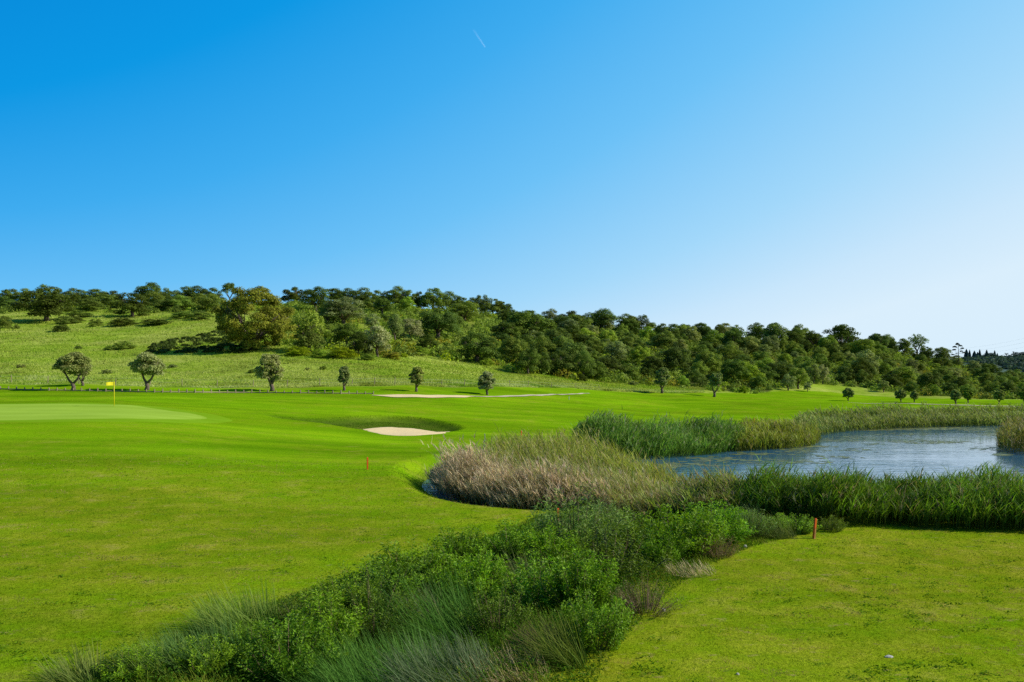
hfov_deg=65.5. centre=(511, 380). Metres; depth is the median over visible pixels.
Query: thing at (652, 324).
woodland tree
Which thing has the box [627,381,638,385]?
shrub
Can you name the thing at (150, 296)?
slope tree
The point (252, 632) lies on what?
bush
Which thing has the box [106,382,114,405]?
flagstick
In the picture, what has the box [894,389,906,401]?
olive tree
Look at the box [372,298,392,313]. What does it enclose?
holm oak
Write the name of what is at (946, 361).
woodland tree
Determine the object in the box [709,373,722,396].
olive tree
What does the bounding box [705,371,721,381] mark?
woodland tree
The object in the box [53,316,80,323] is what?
shrub
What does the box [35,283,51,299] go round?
ridge tree
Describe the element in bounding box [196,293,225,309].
slope tree
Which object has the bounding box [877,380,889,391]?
wild olive
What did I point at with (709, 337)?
woodland tree
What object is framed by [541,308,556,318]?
woodland tree
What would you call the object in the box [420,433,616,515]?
dry reeds
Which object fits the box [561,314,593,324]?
holm oak
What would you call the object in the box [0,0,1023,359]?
sky
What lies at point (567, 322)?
woodland tree
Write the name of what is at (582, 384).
meadow grass
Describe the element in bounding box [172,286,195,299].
ridge tree
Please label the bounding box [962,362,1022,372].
distant hill
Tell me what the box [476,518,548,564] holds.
bush
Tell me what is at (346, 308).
wild olive
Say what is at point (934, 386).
woodland tree
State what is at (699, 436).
reeds
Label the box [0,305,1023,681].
lawn
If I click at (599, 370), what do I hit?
woodland tree
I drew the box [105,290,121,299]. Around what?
ridge tree
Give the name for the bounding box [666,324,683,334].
woodland tree
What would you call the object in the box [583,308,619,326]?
holm oak
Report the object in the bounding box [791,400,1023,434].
reeds
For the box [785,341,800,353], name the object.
woodland tree
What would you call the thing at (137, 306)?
holm oak
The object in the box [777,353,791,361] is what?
woodland tree
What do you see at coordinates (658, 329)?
holm oak
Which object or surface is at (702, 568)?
dead grass
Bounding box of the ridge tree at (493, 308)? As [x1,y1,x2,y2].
[485,298,502,312]
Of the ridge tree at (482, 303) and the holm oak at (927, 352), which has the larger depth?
the holm oak at (927, 352)
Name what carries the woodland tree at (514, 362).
on the lawn at (262, 429)
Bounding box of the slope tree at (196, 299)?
[183,293,211,307]
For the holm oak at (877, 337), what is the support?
on the lawn at (262, 429)
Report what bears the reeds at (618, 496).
on the lawn at (262, 429)
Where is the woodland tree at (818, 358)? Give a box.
[812,353,826,364]
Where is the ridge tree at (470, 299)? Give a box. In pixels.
[468,297,480,310]
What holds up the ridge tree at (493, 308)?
on the lawn at (262, 429)
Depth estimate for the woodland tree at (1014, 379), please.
300.39 m
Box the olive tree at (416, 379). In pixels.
[408,366,424,391]
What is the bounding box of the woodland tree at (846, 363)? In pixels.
[836,360,855,370]
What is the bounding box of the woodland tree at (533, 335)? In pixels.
[527,330,543,337]
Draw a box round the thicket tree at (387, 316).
[379,312,399,320]
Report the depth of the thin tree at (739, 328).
339.58 m
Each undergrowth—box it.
[0,298,1021,398]
[79,509,829,681]
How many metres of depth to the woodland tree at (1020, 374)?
383.52 m
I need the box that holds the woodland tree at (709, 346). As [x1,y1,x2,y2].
[698,340,716,351]
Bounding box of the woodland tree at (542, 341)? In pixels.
[528,336,557,358]
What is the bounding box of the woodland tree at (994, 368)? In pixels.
[981,363,1002,373]
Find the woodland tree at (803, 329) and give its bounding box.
[793,323,808,338]
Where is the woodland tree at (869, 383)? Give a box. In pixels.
[865,381,874,386]
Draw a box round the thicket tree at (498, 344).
[493,337,503,354]
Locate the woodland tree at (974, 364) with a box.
[967,360,980,368]
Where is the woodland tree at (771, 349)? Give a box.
[761,341,775,352]
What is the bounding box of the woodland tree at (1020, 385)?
[1015,382,1023,390]
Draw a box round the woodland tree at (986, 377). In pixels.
[978,372,995,383]
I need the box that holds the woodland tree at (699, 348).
[690,344,710,358]
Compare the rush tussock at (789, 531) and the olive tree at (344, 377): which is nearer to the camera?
the rush tussock at (789, 531)
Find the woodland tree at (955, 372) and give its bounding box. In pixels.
[947,367,962,376]
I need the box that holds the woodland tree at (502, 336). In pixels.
[495,333,507,341]
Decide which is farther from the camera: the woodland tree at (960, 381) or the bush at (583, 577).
the woodland tree at (960, 381)
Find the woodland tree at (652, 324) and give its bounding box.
[648,322,656,331]
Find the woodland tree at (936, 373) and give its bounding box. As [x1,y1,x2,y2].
[931,371,943,381]
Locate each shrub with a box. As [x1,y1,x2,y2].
[0,316,13,327]
[52,324,70,330]
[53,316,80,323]
[69,316,86,322]
[87,319,104,326]
[103,345,114,349]
[105,318,142,324]
[112,341,137,348]
[139,319,171,323]
[172,305,181,317]
[285,346,312,356]
[310,349,328,357]
[326,347,360,357]
[360,353,375,359]
[380,352,401,359]
[411,346,429,354]
[434,347,444,354]
[480,358,494,364]
[576,374,587,380]
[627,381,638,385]
[738,385,749,393]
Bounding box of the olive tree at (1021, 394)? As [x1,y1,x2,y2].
[1018,388,1023,400]
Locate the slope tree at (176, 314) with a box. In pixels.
[170,311,192,317]
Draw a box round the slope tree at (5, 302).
[0,296,14,307]
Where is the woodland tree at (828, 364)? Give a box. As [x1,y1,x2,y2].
[819,360,831,368]
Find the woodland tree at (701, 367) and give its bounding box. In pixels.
[690,361,710,373]
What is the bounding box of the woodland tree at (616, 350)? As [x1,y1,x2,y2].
[602,341,629,359]
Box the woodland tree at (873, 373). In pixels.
[863,364,877,376]
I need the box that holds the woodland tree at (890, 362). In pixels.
[882,358,896,366]
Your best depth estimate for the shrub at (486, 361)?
186.77 m
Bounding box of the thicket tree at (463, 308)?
[449,301,478,319]
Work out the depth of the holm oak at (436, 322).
224.69 m
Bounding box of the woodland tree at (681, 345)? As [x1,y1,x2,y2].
[671,339,687,351]
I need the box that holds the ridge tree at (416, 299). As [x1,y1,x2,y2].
[413,291,425,306]
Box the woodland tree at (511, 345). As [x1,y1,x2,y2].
[498,335,529,357]
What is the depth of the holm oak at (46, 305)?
244.39 m
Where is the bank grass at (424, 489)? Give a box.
[382,423,974,509]
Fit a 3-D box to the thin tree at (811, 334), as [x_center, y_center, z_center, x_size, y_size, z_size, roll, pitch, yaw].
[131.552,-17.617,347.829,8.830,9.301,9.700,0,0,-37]
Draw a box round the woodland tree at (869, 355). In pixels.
[852,349,881,373]
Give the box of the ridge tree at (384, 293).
[381,291,394,303]
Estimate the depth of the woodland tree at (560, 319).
284.98 m
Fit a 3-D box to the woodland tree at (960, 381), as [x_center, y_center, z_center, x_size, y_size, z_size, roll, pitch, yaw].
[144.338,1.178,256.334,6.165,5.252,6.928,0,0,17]
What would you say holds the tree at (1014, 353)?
on the distant hill
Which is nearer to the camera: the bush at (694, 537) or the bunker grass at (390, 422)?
the bush at (694, 537)
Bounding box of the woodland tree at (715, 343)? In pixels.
[709,339,721,348]
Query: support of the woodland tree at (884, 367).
on the lawn at (262, 429)
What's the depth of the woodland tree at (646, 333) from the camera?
314.09 m
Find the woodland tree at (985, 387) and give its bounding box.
[978,380,990,393]
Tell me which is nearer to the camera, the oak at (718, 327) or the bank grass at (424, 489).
the bank grass at (424, 489)
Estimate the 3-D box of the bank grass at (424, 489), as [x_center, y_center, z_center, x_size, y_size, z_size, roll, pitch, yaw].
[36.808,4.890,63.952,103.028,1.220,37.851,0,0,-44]
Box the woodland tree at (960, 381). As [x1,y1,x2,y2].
[950,377,969,389]
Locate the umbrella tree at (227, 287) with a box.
[221,283,234,298]
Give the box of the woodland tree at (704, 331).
[696,326,712,337]
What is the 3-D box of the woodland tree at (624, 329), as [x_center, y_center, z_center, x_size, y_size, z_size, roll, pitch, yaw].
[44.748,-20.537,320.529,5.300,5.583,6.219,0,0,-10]
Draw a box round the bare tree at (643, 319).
[638,314,650,329]
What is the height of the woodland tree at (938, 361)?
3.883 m
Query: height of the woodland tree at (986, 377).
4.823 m
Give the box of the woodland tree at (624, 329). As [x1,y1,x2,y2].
[617,323,628,332]
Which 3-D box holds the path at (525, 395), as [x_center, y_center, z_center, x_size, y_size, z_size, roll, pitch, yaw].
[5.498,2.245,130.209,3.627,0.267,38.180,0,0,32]
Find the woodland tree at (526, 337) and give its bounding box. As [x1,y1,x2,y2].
[513,334,535,356]
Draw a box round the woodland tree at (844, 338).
[837,333,853,341]
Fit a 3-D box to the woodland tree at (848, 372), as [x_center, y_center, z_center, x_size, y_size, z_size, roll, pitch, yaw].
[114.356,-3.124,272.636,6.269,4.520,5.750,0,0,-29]
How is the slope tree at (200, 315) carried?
on the lawn at (262, 429)
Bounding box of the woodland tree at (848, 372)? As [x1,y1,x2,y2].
[837,366,854,377]
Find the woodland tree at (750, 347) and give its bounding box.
[743,343,759,352]
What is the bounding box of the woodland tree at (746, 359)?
[737,354,757,376]
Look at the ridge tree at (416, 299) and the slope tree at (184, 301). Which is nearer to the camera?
the slope tree at (184, 301)
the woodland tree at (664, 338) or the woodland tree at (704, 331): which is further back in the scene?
the woodland tree at (704, 331)
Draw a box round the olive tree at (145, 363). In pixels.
[127,351,166,389]
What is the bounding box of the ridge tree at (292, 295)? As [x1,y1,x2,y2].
[280,287,306,302]
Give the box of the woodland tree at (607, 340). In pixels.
[601,339,613,351]
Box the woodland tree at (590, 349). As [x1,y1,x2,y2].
[586,347,594,354]
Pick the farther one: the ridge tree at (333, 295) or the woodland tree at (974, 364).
the woodland tree at (974, 364)
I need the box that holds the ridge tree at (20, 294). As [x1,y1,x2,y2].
[13,288,36,300]
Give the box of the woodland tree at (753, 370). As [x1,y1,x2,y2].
[731,360,765,381]
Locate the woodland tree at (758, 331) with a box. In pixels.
[745,322,765,337]
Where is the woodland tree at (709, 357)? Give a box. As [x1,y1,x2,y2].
[692,349,723,369]
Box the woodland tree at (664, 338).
[649,330,677,347]
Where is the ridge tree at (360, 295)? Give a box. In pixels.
[345,287,378,304]
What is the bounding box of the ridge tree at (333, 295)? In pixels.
[325,288,345,300]
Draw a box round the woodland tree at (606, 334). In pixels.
[599,330,617,343]
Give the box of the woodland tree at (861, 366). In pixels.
[849,358,875,381]
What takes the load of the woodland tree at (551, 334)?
on the lawn at (262, 429)
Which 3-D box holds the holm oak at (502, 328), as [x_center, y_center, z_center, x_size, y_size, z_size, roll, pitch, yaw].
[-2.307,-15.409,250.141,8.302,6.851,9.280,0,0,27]
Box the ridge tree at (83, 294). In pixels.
[74,291,91,299]
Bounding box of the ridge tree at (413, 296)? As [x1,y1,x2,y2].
[399,290,417,303]
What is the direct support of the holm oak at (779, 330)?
on the lawn at (262, 429)
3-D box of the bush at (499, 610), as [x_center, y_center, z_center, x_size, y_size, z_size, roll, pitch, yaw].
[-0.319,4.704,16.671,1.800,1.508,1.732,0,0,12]
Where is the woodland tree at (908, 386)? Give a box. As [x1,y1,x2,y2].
[903,381,919,391]
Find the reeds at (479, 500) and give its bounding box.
[445,471,664,521]
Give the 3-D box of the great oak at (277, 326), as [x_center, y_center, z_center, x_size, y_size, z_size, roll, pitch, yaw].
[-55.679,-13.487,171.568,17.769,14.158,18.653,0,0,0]
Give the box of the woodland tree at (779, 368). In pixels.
[773,364,790,380]
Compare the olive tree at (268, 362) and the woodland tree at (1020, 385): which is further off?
the woodland tree at (1020, 385)
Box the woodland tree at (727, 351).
[713,344,743,364]
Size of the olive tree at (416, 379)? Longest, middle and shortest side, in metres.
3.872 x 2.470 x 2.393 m
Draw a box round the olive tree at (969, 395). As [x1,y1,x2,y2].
[962,390,973,402]
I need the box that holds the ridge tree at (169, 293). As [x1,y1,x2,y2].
[160,291,183,299]
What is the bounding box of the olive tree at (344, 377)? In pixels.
[338,366,350,390]
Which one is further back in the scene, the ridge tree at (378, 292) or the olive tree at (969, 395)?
the ridge tree at (378, 292)
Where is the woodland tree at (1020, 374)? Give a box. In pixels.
[1012,369,1023,378]
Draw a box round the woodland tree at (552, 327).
[538,323,557,331]
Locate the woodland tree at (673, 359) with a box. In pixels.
[656,346,691,372]
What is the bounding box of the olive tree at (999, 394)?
[993,390,1006,403]
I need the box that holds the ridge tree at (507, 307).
[494,302,515,313]
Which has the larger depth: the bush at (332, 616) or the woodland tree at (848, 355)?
the woodland tree at (848, 355)
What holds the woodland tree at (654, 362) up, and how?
on the lawn at (262, 429)
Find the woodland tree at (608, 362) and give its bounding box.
[594,356,625,371]
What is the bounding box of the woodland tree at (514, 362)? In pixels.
[512,350,538,368]
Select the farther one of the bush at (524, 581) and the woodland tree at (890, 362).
the woodland tree at (890, 362)
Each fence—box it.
[0,386,373,393]
[11,375,592,386]
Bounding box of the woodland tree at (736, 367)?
[720,358,748,377]
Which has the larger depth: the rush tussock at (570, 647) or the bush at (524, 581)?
the bush at (524, 581)
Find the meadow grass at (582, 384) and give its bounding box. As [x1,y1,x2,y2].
[0,308,704,392]
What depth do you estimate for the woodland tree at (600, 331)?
295.54 m
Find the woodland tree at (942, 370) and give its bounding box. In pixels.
[932,366,952,375]
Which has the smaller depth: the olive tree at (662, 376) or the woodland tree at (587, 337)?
the olive tree at (662, 376)
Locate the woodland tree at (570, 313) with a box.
[559,310,576,316]
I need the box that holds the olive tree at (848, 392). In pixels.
[842,387,854,400]
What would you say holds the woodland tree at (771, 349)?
on the lawn at (262, 429)
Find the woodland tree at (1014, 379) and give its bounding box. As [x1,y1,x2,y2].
[1000,373,1020,384]
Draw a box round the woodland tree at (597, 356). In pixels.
[587,351,604,365]
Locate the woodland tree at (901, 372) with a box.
[887,366,916,383]
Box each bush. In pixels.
[91,641,175,681]
[136,612,239,679]
[168,633,235,675]
[214,619,287,668]
[232,611,348,681]
[259,591,323,625]
[279,589,369,654]
[298,572,383,620]
[325,566,426,642]
[332,552,437,603]
[341,559,485,652]
[363,535,460,591]
[425,544,517,606]
[428,524,492,564]
[451,574,538,637]
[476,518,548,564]
[490,550,574,616]
[509,520,587,571]
[526,481,633,558]
[529,539,627,609]
[534,505,571,533]
[544,513,673,584]
[551,587,639,653]
[570,498,642,532]
[597,507,675,554]
[610,573,686,617]
[637,499,729,558]
[637,522,690,565]
[672,498,758,545]
[697,531,739,557]
[729,504,778,537]
[768,512,822,533]
[817,513,849,531]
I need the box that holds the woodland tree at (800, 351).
[790,348,806,355]
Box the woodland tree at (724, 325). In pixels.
[716,323,729,334]
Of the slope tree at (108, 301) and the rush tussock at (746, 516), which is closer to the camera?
the rush tussock at (746, 516)
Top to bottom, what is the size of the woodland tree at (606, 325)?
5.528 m
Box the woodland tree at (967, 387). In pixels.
[959,384,977,392]
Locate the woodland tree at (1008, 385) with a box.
[997,380,1018,393]
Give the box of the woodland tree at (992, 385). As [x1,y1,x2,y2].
[988,381,1003,392]
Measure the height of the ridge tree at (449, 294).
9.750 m
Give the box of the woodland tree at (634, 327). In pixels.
[622,320,641,333]
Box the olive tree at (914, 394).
[910,390,918,401]
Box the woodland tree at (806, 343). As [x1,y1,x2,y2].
[799,340,813,350]
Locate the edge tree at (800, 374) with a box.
[788,366,809,388]
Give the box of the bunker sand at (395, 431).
[363,427,449,435]
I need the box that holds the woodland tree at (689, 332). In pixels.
[682,325,701,340]
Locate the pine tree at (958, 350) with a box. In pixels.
[951,343,965,364]
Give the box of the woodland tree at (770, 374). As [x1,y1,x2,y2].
[756,366,779,379]
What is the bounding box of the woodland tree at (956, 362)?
[952,358,962,365]
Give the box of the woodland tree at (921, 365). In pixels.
[915,363,925,368]
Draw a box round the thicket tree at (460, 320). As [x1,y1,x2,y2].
[451,312,463,330]
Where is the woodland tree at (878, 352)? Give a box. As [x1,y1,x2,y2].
[874,348,880,355]
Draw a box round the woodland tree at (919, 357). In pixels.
[914,353,926,362]
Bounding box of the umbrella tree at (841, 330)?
[823,324,860,344]
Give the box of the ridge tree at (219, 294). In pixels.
[203,287,226,301]
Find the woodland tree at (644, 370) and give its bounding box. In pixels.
[639,367,654,376]
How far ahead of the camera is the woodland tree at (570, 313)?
319.98 m
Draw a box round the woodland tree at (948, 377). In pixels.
[942,374,957,382]
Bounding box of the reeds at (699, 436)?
[570,408,747,459]
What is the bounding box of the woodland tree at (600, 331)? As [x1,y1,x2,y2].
[596,328,610,338]
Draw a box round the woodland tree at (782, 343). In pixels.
[775,338,788,350]
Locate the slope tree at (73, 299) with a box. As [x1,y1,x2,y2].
[62,294,88,307]
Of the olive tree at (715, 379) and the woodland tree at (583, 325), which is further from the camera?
the woodland tree at (583, 325)
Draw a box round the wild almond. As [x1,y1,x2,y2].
[290,309,327,351]
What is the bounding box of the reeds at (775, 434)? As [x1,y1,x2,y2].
[734,415,821,451]
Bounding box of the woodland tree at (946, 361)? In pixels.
[938,357,953,366]
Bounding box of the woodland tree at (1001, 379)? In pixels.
[992,376,1007,383]
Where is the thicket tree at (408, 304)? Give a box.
[397,296,415,310]
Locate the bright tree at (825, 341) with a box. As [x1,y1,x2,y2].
[818,335,837,349]
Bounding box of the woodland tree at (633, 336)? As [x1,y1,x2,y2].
[622,331,638,343]
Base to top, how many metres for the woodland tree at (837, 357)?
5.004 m
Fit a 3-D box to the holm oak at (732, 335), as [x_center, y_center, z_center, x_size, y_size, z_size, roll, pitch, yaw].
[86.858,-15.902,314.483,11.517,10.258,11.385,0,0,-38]
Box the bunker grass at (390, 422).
[283,415,464,431]
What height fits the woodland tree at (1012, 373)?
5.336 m
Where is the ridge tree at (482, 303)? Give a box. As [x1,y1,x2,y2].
[474,294,489,312]
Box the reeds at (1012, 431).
[994,412,1023,453]
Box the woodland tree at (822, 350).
[812,346,828,358]
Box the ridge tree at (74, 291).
[65,287,86,298]
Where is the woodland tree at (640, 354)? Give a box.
[629,346,651,363]
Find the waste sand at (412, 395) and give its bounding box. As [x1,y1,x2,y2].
[377,394,470,397]
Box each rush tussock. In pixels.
[24,640,103,681]
[94,628,189,681]
[171,577,277,640]
[221,612,303,680]
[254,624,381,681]
[268,615,449,681]
[361,627,498,681]
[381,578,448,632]
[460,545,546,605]
[497,603,587,671]
[587,496,648,527]
[709,500,766,536]
[750,514,795,539]
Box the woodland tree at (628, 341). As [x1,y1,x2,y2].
[618,336,633,349]
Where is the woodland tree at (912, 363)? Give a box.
[904,358,918,368]
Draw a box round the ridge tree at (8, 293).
[0,288,19,300]
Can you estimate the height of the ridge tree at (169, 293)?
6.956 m
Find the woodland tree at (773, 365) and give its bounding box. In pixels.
[766,362,782,370]
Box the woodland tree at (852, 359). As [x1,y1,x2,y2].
[842,357,854,363]
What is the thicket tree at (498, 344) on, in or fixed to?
on the lawn at (262, 429)
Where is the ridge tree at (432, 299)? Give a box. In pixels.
[417,287,450,307]
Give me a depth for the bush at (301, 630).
13.53 m
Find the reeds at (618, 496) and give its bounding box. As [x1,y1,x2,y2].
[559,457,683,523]
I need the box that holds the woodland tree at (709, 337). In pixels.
[700,330,723,341]
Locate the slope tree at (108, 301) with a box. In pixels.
[86,294,119,306]
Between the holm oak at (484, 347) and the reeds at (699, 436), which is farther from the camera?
the holm oak at (484, 347)
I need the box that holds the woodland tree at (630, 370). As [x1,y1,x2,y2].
[617,363,640,377]
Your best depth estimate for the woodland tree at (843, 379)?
267.22 m
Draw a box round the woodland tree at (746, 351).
[738,348,749,355]
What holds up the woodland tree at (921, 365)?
on the lawn at (262, 429)
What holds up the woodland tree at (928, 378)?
on the lawn at (262, 429)
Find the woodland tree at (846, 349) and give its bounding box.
[841,343,854,353]
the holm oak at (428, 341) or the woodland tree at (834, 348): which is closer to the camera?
the holm oak at (428, 341)
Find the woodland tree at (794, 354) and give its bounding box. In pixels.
[791,351,798,357]
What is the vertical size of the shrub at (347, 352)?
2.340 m
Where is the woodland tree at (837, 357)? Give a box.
[828,352,846,363]
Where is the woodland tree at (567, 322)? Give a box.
[559,318,579,329]
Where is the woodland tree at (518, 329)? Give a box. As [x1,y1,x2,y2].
[508,326,524,337]
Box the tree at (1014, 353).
[1009,352,1021,355]
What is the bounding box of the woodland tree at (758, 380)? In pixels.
[747,376,766,386]
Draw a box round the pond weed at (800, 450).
[645,426,1013,467]
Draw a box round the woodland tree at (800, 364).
[793,355,816,370]
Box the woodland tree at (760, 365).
[755,357,774,369]
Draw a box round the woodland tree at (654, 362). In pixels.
[639,356,666,373]
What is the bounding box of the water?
[422,424,1023,510]
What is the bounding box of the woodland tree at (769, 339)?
[762,335,779,349]
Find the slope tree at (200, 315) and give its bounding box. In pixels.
[186,310,214,318]
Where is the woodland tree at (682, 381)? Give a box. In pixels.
[675,376,690,386]
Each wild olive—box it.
[320,296,366,323]
[363,325,391,356]
[364,313,379,327]
[386,314,403,339]
[401,318,423,339]
[780,374,795,390]
[803,383,810,391]
[806,364,821,383]
[819,364,829,383]
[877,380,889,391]
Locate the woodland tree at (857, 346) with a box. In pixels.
[847,338,874,355]
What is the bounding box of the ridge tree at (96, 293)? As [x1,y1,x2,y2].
[88,289,108,298]
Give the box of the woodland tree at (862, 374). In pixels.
[854,369,870,383]
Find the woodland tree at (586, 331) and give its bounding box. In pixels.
[579,328,596,337]
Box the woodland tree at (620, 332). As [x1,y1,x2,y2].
[615,330,624,338]
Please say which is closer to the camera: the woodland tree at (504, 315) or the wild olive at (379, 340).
the wild olive at (379, 340)
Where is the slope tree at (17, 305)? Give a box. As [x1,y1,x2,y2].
[3,300,33,309]
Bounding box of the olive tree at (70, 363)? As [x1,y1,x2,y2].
[52,351,91,389]
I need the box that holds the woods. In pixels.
[961,353,1023,371]
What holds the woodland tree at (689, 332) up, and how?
on the lawn at (262, 429)
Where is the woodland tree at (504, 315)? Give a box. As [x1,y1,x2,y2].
[498,310,509,320]
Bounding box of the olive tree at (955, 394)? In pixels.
[950,389,960,403]
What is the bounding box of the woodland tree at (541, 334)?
[529,331,549,344]
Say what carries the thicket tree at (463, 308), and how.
on the lawn at (262, 429)
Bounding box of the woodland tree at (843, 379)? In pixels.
[836,373,847,382]
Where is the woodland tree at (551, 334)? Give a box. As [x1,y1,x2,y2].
[544,327,571,341]
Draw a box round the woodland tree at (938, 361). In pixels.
[931,359,943,365]
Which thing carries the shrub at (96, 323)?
on the lawn at (262, 429)
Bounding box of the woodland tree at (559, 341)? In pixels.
[542,335,577,354]
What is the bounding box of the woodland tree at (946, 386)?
[940,382,959,391]
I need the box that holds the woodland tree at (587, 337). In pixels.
[577,334,598,342]
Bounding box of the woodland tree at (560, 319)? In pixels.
[553,316,568,330]
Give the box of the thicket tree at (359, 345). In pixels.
[345,330,372,355]
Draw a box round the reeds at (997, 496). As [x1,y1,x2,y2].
[725,456,1023,531]
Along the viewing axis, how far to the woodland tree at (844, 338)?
376.20 m
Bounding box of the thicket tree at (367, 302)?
[358,299,374,310]
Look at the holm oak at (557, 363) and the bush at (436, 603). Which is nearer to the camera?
the bush at (436, 603)
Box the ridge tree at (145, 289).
[128,281,160,299]
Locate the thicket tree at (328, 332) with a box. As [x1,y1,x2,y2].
[312,322,336,338]
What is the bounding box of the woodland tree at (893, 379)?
[879,374,902,387]
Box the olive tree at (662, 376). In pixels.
[654,367,670,392]
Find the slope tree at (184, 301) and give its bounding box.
[165,295,197,308]
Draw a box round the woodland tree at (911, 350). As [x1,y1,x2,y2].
[902,347,914,353]
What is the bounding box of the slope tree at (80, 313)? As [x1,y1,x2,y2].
[64,310,93,316]
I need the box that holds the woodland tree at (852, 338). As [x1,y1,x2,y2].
[847,336,862,346]
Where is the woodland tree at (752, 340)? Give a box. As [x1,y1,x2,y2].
[739,336,759,350]
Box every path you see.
[479,393,583,396]
[848,402,1017,406]
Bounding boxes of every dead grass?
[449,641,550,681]
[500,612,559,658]
[662,559,715,577]
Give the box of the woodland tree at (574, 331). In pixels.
[559,324,586,342]
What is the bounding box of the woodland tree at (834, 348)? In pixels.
[823,343,843,360]
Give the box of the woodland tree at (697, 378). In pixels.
[685,369,706,384]
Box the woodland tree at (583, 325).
[576,322,588,328]
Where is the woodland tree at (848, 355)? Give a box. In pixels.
[843,351,855,361]
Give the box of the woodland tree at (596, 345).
[584,338,607,352]
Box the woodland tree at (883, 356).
[878,352,890,360]
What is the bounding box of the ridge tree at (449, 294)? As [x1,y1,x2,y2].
[443,290,462,308]
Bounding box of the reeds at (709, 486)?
[627,462,748,522]
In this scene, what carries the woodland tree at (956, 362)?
on the lawn at (262, 429)
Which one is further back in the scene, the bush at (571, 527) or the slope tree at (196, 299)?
the slope tree at (196, 299)
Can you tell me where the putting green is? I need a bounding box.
[0,404,205,419]
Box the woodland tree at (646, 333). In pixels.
[638,326,656,337]
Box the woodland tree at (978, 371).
[969,367,989,377]
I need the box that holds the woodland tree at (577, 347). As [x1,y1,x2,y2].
[555,341,590,364]
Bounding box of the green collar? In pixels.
[0,403,232,422]
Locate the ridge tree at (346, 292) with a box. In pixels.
[337,288,355,303]
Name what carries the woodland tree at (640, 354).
on the lawn at (262, 429)
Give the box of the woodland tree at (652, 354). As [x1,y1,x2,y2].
[643,351,663,360]
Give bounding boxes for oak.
[8,285,78,320]
[109,292,152,316]
[208,285,296,349]
[298,286,329,311]
[317,304,339,321]
[331,323,359,345]
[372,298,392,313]
[415,309,462,339]
[416,334,439,349]
[455,331,500,362]
[489,321,518,335]
[503,310,556,334]
[517,346,540,373]
[535,352,553,374]
[548,349,578,375]
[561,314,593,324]
[570,349,597,377]
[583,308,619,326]
[614,313,640,327]
[655,323,668,334]
[679,324,689,335]
[692,322,706,330]
[715,324,725,334]
[719,328,746,344]
[761,322,789,345]
[785,327,805,342]
[868,333,889,345]
[886,338,898,351]
[896,338,910,352]
[919,346,935,357]
[934,346,952,360]
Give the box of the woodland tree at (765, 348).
[755,344,772,354]
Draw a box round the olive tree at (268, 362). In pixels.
[253,353,284,390]
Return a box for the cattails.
[475,419,685,489]
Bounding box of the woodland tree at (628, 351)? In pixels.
[621,346,634,357]
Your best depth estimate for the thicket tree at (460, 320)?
253.06 m
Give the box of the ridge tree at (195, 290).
[184,285,207,298]
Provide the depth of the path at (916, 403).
156.40 m
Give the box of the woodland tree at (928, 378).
[916,372,940,387]
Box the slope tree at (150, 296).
[136,291,165,307]
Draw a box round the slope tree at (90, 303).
[75,299,105,309]
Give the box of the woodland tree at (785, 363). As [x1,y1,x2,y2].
[777,361,794,368]
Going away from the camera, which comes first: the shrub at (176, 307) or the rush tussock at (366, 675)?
the rush tussock at (366, 675)
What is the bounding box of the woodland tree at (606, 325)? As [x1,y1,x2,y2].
[601,318,614,328]
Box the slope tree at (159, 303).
[151,297,181,308]
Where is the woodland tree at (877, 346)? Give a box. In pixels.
[868,341,888,351]
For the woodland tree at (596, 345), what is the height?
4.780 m
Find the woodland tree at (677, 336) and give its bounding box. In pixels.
[673,334,688,347]
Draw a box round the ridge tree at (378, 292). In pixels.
[370,290,382,302]
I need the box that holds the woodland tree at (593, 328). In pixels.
[583,324,598,336]
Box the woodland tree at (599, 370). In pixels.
[586,361,610,378]
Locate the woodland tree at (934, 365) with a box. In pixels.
[930,363,939,368]
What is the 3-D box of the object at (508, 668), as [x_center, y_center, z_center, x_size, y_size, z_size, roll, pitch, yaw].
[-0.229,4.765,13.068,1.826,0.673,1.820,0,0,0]
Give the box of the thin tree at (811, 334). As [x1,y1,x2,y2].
[805,330,822,348]
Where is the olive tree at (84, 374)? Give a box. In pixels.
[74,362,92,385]
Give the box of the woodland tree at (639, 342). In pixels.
[632,340,648,350]
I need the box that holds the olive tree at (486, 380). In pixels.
[477,370,495,394]
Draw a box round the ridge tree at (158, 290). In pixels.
[148,287,173,299]
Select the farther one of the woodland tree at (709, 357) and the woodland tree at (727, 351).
the woodland tree at (727, 351)
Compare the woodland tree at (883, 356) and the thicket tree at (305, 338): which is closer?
the thicket tree at (305, 338)
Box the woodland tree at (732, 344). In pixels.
[723,341,738,353]
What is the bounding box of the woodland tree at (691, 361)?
[683,357,694,366]
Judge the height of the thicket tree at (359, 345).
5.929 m
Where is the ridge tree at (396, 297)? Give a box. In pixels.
[385,285,408,304]
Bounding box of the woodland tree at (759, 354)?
[752,351,770,359]
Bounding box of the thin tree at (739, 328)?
[732,325,743,332]
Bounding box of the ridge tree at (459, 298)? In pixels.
[455,296,466,308]
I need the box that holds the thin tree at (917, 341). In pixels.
[908,334,929,351]
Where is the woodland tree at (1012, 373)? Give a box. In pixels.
[1005,369,1018,376]
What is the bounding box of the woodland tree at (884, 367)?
[876,362,891,373]
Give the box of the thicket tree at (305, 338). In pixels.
[293,325,326,349]
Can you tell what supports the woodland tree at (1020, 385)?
on the lawn at (262, 429)
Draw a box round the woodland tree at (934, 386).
[926,384,940,394]
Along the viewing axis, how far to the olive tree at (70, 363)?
108.18 m

